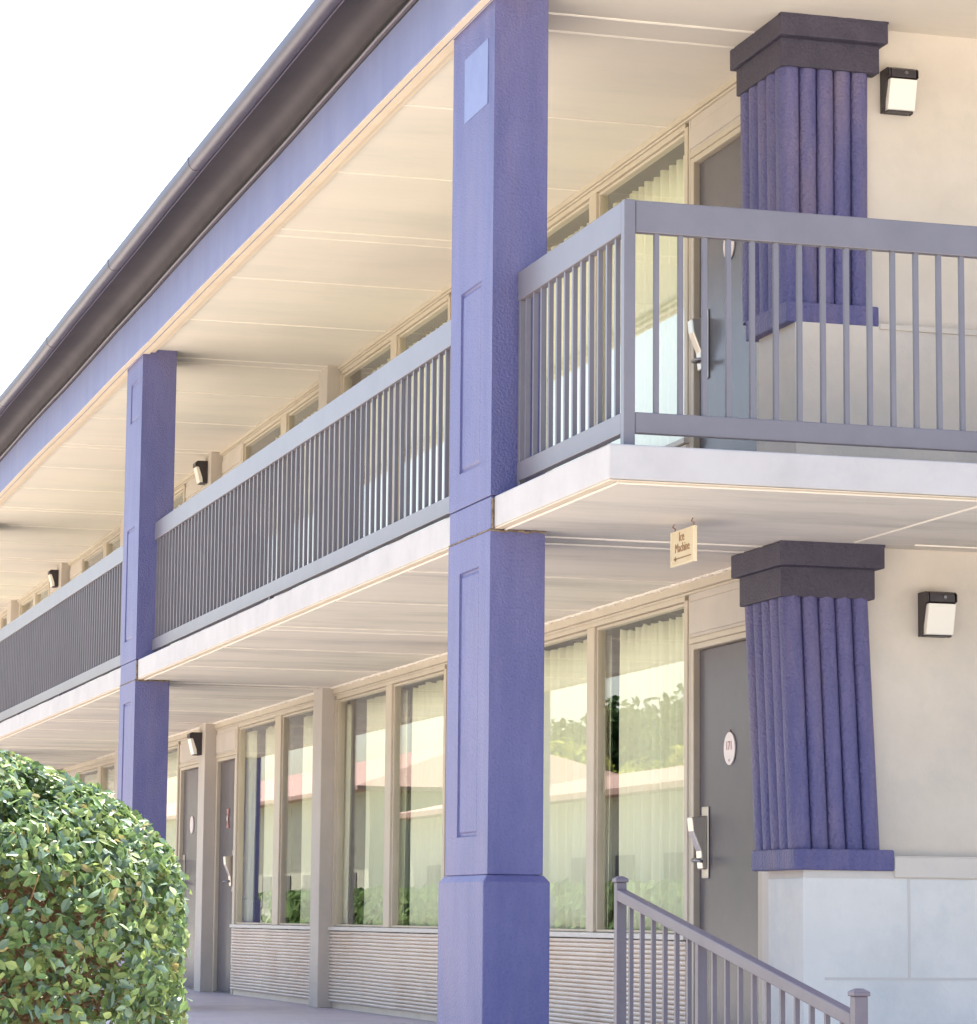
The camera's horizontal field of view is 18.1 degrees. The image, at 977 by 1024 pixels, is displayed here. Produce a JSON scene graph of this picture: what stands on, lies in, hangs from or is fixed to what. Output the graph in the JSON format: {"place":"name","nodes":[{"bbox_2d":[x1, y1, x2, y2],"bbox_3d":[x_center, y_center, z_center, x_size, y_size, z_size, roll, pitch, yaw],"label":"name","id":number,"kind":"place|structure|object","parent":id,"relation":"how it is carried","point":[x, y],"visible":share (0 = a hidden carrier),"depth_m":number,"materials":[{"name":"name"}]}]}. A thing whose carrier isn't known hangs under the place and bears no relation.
{"place":"outdoors","nodes":[
{"label":"outdoors","id":0,"kind":"place"},
{"bbox_2d":[0,749,192,1023],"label":"hedge bush","id":1,"kind":"object","parent":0,"point":[78,857],"visible":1,"depth_m":5.12,"materials":[{"name":"green plant"}]},
{"bbox_2d":[0,0,313,394],"label":"sky","id":2,"kind":"structure","parent":0,"point":[103,102],"materials":[{"name":"white"}]},
{"bbox_2d":[21,975,436,1023],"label":"walkway","id":3,"kind":"structure","parent":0,"point":[212,1008],"depth_m":21.53,"materials":[{"name":"grey concrete"}]},
{"bbox_2d":[0,0,976,1023],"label":"motel building","id":4,"kind":"structure","parent":3,"relation":"on","point":[354,192],"depth_m":15.12,"materials":[{"name":"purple paint"}]},
{"bbox_2d":[0,612,6,628],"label":"window","id":5,"kind":"structure","parent":4,"relation":"in","point":[3,618],"depth_m":43.18,"materials":[{"name":"beige wood"}]},
{"bbox_2d":[16,582,49,715],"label":"window","id":6,"kind":"structure","parent":4,"relation":"in","point":[36,596],"depth_m":39.88,"materials":[{"name":"beige wood"}]},
{"bbox_2d":[50,586,55,699],"bbox_3d":[-5.327,1.925,37.938,0.092,2.290,1.100,3,-8,-16],"label":"door","id":7,"kind":"structure","parent":4,"relation":"in","point":[52,590],"depth_m":38.38,"materials":[{"name":"beige metal"}]},
{"bbox_2d":[48,570,58,587],"bbox_3d":[-5.277,0.808,37.210,0.118,0.205,0.150,3,-8,-16],"label":"wall lamp","id":8,"kind":"object","parent":4,"relation":"attached to","point":[53,575],"visible":1,"depth_m":37.14,"materials":[{"name":"brown metal"}]},
{"bbox_2d":[0,545,122,722],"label":"gallery railing","id":9,"kind":"object","parent":4,"relation":"on","point":[65,638],"visible":0.82,"depth_m":27.11,"materials":[{"name":"grey metal"}]},
{"bbox_2d":[68,771,76,776],"bbox_3d":[-4.923,4.218,36.059,0.141,2.350,0.940,3,-8,-16],"label":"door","id":10,"kind":"structure","parent":4,"relation":"in","point":[72,774],"depth_m":36.00,"materials":[{"name":"beige metal"}]},
{"bbox_2d":[68,558,82,691],"bbox_3d":[-4.877,1.725,36.395,0.092,2.290,0.940,3,-8,-16],"label":"door","id":11,"kind":"structure","parent":4,"relation":"in","point":[75,570],"depth_m":36.50,"materials":[{"name":"beige metal"}]},
{"bbox_2d":[77,760,114,921],"bbox_3d":[-4.310,3.674,34.035,0.110,1.758,3.400,3,-8,-16],"label":"window","id":12,"kind":"structure","parent":4,"relation":"in","point":[102,768],"depth_m":34.00,"materials":[{"name":"beige wood"}]},
{"bbox_2d":[85,772,107,795],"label":"curtain","id":13,"kind":"object","parent":4,"relation":"hanging from","point":[90,778],"visible":0.09,"depth_m":35.17,"materials":[{"name":"beige fabric"}]},
{"bbox_2d":[79,531,119,686],"bbox_3d":[-4.281,1.162,34.369,0.076,1.678,3.380,3,-8,-16],"label":"window","id":14,"kind":"structure","parent":4,"relation":"in","point":[107,546],"depth_m":34.58,"materials":[{"name":"beige wood"}]},
{"bbox_2d":[108,769,113,797],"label":"curtain","id":15,"kind":"object","parent":4,"relation":"hanging from","point":[111,780],"visible":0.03,"depth_m":33.90,"materials":[{"name":"beige fabric"}]},
{"bbox_2d":[166,752,177,854],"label":"curtain","id":16,"kind":"object","parent":4,"relation":"hanging from","point":[171,801],"visible":0.24,"depth_m":30.18,"materials":[{"name":"beige fabric"}]},
{"bbox_2d":[168,742,180,855],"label":"window","id":17,"kind":"structure","parent":4,"relation":"in","point":[175,745],"depth_m":29.42,"materials":[{"name":"beige wood"}]},
{"bbox_2d":[174,484,185,639],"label":"window","id":18,"kind":"structure","parent":4,"relation":"in","point":[180,491],"depth_m":30.07,"materials":[{"name":"beige wood"}]},
{"bbox_2d":[176,739,198,989],"bbox_3d":[-2.799,3.274,28.770,0.141,2.350,1.080,3,-8,-16],"label":"door","id":19,"kind":"structure","parent":4,"relation":"in","point":[189,764],"depth_m":28.88,"materials":[{"name":"silver metal"}]},
{"bbox_2d":[187,732,201,755],"bbox_3d":[-2.670,2.104,27.862,0.118,0.205,0.150,3,-8,-16],"label":"wall lamp","id":20,"kind":"object","parent":4,"relation":"attached to","point":[195,742],"visible":1,"depth_m":27.80,"materials":[{"name":"brown metal"}]},
{"bbox_2d":[184,477,204,638],"bbox_3d":[-2.753,0.782,29.106,0.092,2.290,1.080,3,-8,-16],"label":"door","id":21,"kind":"structure","parent":4,"relation":"in","point":[192,488],"depth_m":29.40,"materials":[{"name":"beige metal"}]},
{"bbox_2d":[193,461,207,484],"bbox_3d":[-2.648,-0.359,28.188,0.118,0.205,0.150,3,-8,-16],"label":"wall lamp","id":22,"kind":"object","parent":4,"relation":"attached to","point":[201,471],"visible":1,"depth_m":28.12,"materials":[{"name":"brown metal"}]},
{"bbox_2d":[212,725,245,994],"bbox_3d":[-2.321,3.062,27.131,0.141,2.350,0.920,3,-8,-16],"label":"door","id":23,"kind":"structure","parent":4,"relation":"in","point":[226,737],"depth_m":27.27,"materials":[{"name":"silver metal"}]},
{"bbox_2d":[219,442,243,622],"bbox_3d":[-2.299,0.569,27.461,0.141,2.290,0.920,3,-8,-16],"label":"door","id":24,"kind":"structure","parent":4,"relation":"in","point":[232,459],"depth_m":27.58,"materials":[{"name":"beige metal"}]},
{"bbox_2d":[242,730,256,924],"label":"curtain","id":25,"kind":"object","parent":4,"relation":"hanging from","point":[248,910],"visible":0.9,"depth_m":26.52,"materials":[{"name":"beige fabric"}]},
{"bbox_2d":[230,703,313,929],"bbox_3d":[-1.708,2.519,25.108,0.110,1.758,3.420,3,-8,-16],"label":"window","id":26,"kind":"structure","parent":4,"relation":"in","point":[282,719],"depth_m":25.10,"materials":[{"name":"beige metal"}]},
{"bbox_2d":[262,721,292,929],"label":"curtain","id":27,"kind":"object","parent":4,"relation":"hanging from","point":[268,824],"visible":0.53,"depth_m":25.71,"materials":[{"name":"beige fabric"}]},
{"bbox_2d":[239,388,318,612],"bbox_3d":[-1.679,0.006,25.442,0.076,1.678,3.400,3,-8,-16],"label":"window","id":28,"kind":"structure","parent":4,"relation":"in","point":[286,420],"depth_m":25.46,"materials":[{"name":"beige wood"}]},
{"bbox_2d":[275,435,295,596],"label":"curtain","id":29,"kind":"object","parent":4,"relation":"hanging from","point":[294,507],"visible":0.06,"depth_m":25.55,"materials":[{"name":"beige fabric"}]},
{"bbox_2d":[152,319,451,650],"bbox_3d":[-1.256,0.050,18.613,0.040,1.021,8.695,3,-8,-16],"label":"gallery railing","id":30,"kind":"object","parent":4,"relation":"on","point":[192,535],"visible":0.84,"depth_m":17.86,"materials":[{"name":"grey metal"}]},
{"bbox_2d":[300,715,312,925],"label":"curtain","id":31,"kind":"object","parent":4,"relation":"hanging from","point":[306,818],"visible":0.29,"depth_m":24.45,"materials":[{"name":"beige fabric"}]},
{"bbox_2d":[299,411,316,585],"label":"curtain","id":32,"kind":"object","parent":4,"relation":"hanging from","point":[308,501],"visible":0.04,"depth_m":24.85,"materials":[{"name":"beige fabric"}]},
{"bbox_2d":[341,704,353,926],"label":"curtain","id":33,"kind":"object","parent":4,"relation":"hanging from","point":[348,808],"visible":0.91,"depth_m":23.10,"materials":[{"name":"beige fabric"}]},
{"bbox_2d":[365,358,406,555],"bbox_3d":[-0.766,-0.297,22.544,0.061,1.627,1.136,3,-8,-16],"label":"curtain","id":34,"kind":"object","parent":4,"relation":"hanging from","point":[388,360],"visible":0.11,"depth_m":22.60,"materials":[{"name":"beige fabric"}]},
{"bbox_2d":[363,689,409,932],"bbox_3d":[-0.737,2.162,22.050,0.062,1.712,1.208,3,-8,-16],"label":"curtain","id":35,"kind":"object","parent":4,"relation":"hanging from","point":[374,834],"visible":0.7,"depth_m":22.17,"materials":[{"name":"beige fabric"}]},
{"bbox_2d":[328,665,446,932],"bbox_3d":[-0.702,2.072,21.654,0.110,1.758,3.210,3,-8,-16],"label":"window","id":36,"kind":"structure","parent":4,"relation":"in","point":[393,688],"depth_m":21.58,"materials":[{"name":"beige metal"}]},
{"bbox_2d":[337,294,450,568],"bbox_3d":[-0.672,-0.441,21.988,0.076,1.678,3.190,3,-8,-16],"label":"window","id":37,"kind":"structure","parent":4,"relation":"in","point":[396,342],"depth_m":21.94,"materials":[{"name":"beige wood"}]},
{"bbox_2d":[404,320,447,537],"bbox_3d":[-0.360,-0.476,21.146,0.069,1.624,1.587,3,-8,-16],"label":"curtain","id":38,"kind":"object","parent":4,"relation":"hanging from","point":[430,435],"visible":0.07,"depth_m":21.30,"materials":[{"name":"beige fabric"}]},
{"bbox_2d":[409,680,443,933],"bbox_3d":[-0.351,1.988,20.711,0.067,1.715,1.277,3,-8,-16],"label":"curtain","id":39,"kind":"object","parent":4,"relation":"hanging from","point":[426,797],"visible":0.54,"depth_m":20.89,"materials":[{"name":"beige fabric"}]},
{"bbox_2d":[546,223,607,472],"bbox_3d":[0.464,-0.842,18.332,0.064,1.627,1.599,3,-8,-16],"label":"curtain","id":40,"kind":"object","parent":4,"relation":"hanging from","point":[578,357],"visible":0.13,"depth_m":18.22,"materials":[{"name":"beige fabric"}]},
{"bbox_2d":[543,635,611,938],"bbox_3d":[0.457,1.629,17.936,0.059,1.715,1.712,3,-8,-15],"label":"curtain","id":41,"kind":"object","parent":4,"relation":"hanging from","point":[564,772],"visible":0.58,"depth_m":17.89,"materials":[{"name":"beige fabric"}]},
{"bbox_2d":[544,596,688,939],"bbox_3d":[0.596,1.496,17.203,0.110,1.758,3.235,3,-8,-16],"label":"window","id":42,"kind":"structure","parent":4,"relation":"in","point":[595,632],"depth_m":17.11,"materials":[{"name":"beige metal"}]},
{"bbox_2d":[547,124,689,453],"bbox_3d":[0.619,-1.002,17.533,0.110,1.708,3.235,3,-8,-16],"label":"window","id":43,"kind":"structure","parent":4,"relation":"in","point":[596,201],"depth_m":17.13,"materials":[{"name":"beige wood"}]},
{"bbox_2d":[611,156,683,445],"bbox_3d":[0.922,-1.046,16.758,0.066,1.627,1.570,3,-8,-16],"label":"curtain","id":44,"kind":"object","parent":4,"relation":"hanging from","point":[667,186],"visible":0.32,"depth_m":16.75,"materials":[{"name":"beige fabric"}]},
{"bbox_2d":[619,613,685,940],"bbox_3d":[0.931,1.419,16.309,0.063,1.714,1.437,3,-8,-16],"label":"curtain","id":45,"kind":"object","parent":4,"relation":"hanging from","point":[651,776],"visible":0.64,"depth_m":16.48,"materials":[{"name":"beige fabric"}]},
{"bbox_2d":[670,518,696,567],"bbox_3d":[0.848,0.133,13.351,0.018,0.193,0.296,3,-8,-16],"label":"hanging sign","id":46,"kind":"object","parent":4,"relation":"hanging from","point":[683,546],"visible":1,"depth_m":13.33,"materials":[{"name":"beige"}]},
{"bbox_2d":[688,88,758,450],"bbox_3d":[1.201,-0.985,15.454,0.141,2.290,1.035,3,-8,-16],"label":"door","id":47,"kind":"structure","parent":4,"relation":"in","point":[715,134],"depth_m":15.65,"materials":[{"name":"silver metal"}]},
{"bbox_2d":[687,581,761,1023],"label":"door","id":48,"kind":"structure","parent":4,"relation":"in","point":[726,894],"depth_m":15.26,"materials":[{"name":"silver metal"}]},
{"bbox_2d":[517,199,976,485],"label":"balcony railing","id":49,"kind":"object","parent":4,"relation":"on","point":[621,224],"visible":0.9,"depth_m":12.64,"materials":[{"name":"grey metal"}]},
{"bbox_2d":[880,67,918,115],"bbox_3d":[1.939,-1.986,14.489,0.150,0.205,0.118,3,-8,-16],"label":"wall lamp","id":50,"kind":"object","parent":4,"relation":"attached to","point":[898,87],"visible":1,"depth_m":14.46,"materials":[{"name":"brown metal"}]},
{"bbox_2d":[918,591,956,637],"bbox_3d":[2.084,0.475,14.245,0.150,0.205,0.118,3,-8,-16],"label":"wall lamp","id":51,"kind":"object","parent":4,"relation":"attached to","point":[936,614],"visible":1,"depth_m":14.21,"materials":[{"name":"brown metal"}]},
{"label":"ramp","id":52,"kind":"structure","parent":0,"visible":0},
{"bbox_2d":[612,876,869,1023],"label":"ramp handrail","id":53,"kind":"object","parent":52,"relation":"on","point":[856,1012],"visible":1,"depth_m":11.03,"materials":[{"name":"grey metal"}]}
]}

